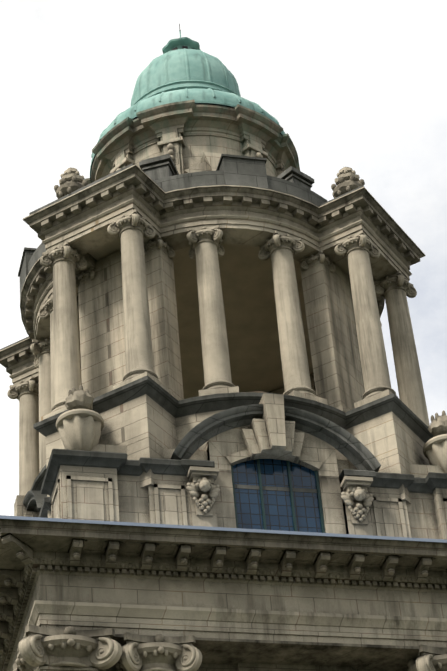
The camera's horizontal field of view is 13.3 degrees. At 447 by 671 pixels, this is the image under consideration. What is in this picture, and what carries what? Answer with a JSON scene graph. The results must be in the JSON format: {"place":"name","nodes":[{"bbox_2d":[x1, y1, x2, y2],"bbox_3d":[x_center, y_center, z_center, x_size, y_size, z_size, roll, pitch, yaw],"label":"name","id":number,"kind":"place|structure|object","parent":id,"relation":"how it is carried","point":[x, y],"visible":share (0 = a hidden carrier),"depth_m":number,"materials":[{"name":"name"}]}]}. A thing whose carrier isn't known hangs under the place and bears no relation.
{"place":"outdoors","nodes":[
{"label":"outdoors","id":0,"kind":"place"},
{"bbox_2d":[0,0,446,515],"label":"sky","id":1,"kind":"structure","parent":0,"point":[359,85],"materials":[{"name":"white"}]},
{"label":"paved apron","id":2,"kind":"structure","parent":0,"visible":0},
{"bbox_3d":[36.945,28.252,45.696,86.000,8.350,19.550,4,-37,-13],"label":"building plinth","id":3,"kind":"object","parent":2,"relation":"on","visible":0},
{"bbox_2d":[0,519,446,670],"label":"entablature","id":4,"kind":"structure","parent":3,"relation":"on","point":[249,619],"depth_m":39.94,"materials":[{"name":"stone"}]},
{"bbox_2d":[0,164,443,517],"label":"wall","id":5,"kind":"structure","parent":4,"relation":"on","point":[242,215],"depth_m":47.62,"materials":[{"name":"beige stone"}]},
{"bbox_2d":[84,100,299,183],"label":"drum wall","id":6,"kind":"structure","parent":5,"relation":"on","point":[201,137],"depth_m":52.36,"materials":[{"name":"stone"}]},
{"bbox_2d":[90,31,285,177],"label":"dome","id":7,"kind":"structure","parent":6,"relation":"on","point":[193,71],"depth_m":54.75,"materials":[{"name":"teal metal"}]},
{"bbox_2d":[116,143,261,170],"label":"carved ornaments","id":8,"kind":"object","parent":6,"relation":"on","point":[170,146],"visible":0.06,"depth_m":51.59,"materials":[{"name":"stone"}]},
{"bbox_2d":[54,167,364,286],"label":"stone finials","id":9,"kind":"object","parent":5,"relation":"on","point":[71,180],"visible":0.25,"depth_m":48.79,"materials":[{"name":"stone"}]},
{"bbox_2d":[0,154,433,490],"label":"tower parapet ledges","id":10,"kind":"object","parent":5,"relation":"on","point":[162,173],"visible":0.21,"depth_m":45.78,"materials":[{"name":"grey stone"}]},
{"bbox_2d":[7,209,429,495],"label":"columns","id":11,"kind":"structure","parent":5,"relation":"on","point":[57,359],"depth_m":46.90,"materials":[{"name":"stone"}]},
{"bbox_2d":[78,238,398,459],"bbox_3d":[-0.263,1.974,49.743,7.926,5.690,7.926,4,-37,-13],"label":"tower interior","id":12,"kind":"object","parent":5,"relation":"on","point":[247,283],"depth_m":51.08,"materials":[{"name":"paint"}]},
{"bbox_2d":[0,515,446,542],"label":"roof edge flashing","id":13,"kind":"object","parent":4,"relation":"on","point":[219,528],"visible":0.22,"depth_m":39.66,"materials":[{"name":"grey metal"}]},
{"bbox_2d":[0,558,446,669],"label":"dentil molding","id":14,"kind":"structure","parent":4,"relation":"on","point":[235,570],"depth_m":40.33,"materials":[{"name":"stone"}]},
{"bbox_2d":[14,393,446,539],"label":"lower tower wall","id":15,"kind":"structure","parent":4,"relation":"on","point":[92,493],"depth_m":42.94,"materials":[{"name":"beige stone"}]},
{"bbox_2d":[23,404,446,533],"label":"molding","id":16,"kind":"structure","parent":15,"relation":"on","point":[358,454],"depth_m":43.45,"materials":[{"name":"grey stone"}]},
{"bbox_2d":[231,459,324,532],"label":"window mullions","id":17,"kind":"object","parent":15,"relation":"in","point":[292,499],"depth_m":42.93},
{"bbox_2d":[233,459,321,532],"bbox_3d":[0.196,6.850,46.149,9.180,3.300,9.180,4,-37,-13],"label":"attic window glass","id":18,"kind":"object","parent":17,"relation":"in","point":[277,506],"visible":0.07,"depth_m":42.96,"materials":[{"name":"blue glass"}]},
{"bbox_2d":[56,385,446,524],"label":"decorative sculpture","id":19,"kind":"object","parent":4,"relation":"on","point":[80,424],"visible":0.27,"depth_m":42.82,"materials":[{"name":"beige stone"}]},
{"bbox_2d":[13,624,446,670],"bbox_3d":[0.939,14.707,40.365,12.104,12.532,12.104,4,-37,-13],"label":"column capitals","id":20,"kind":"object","parent":3,"relation":"on","point":[72,646],"depth_m":38.47,"materials":[{"name":"stone"}]}
]}

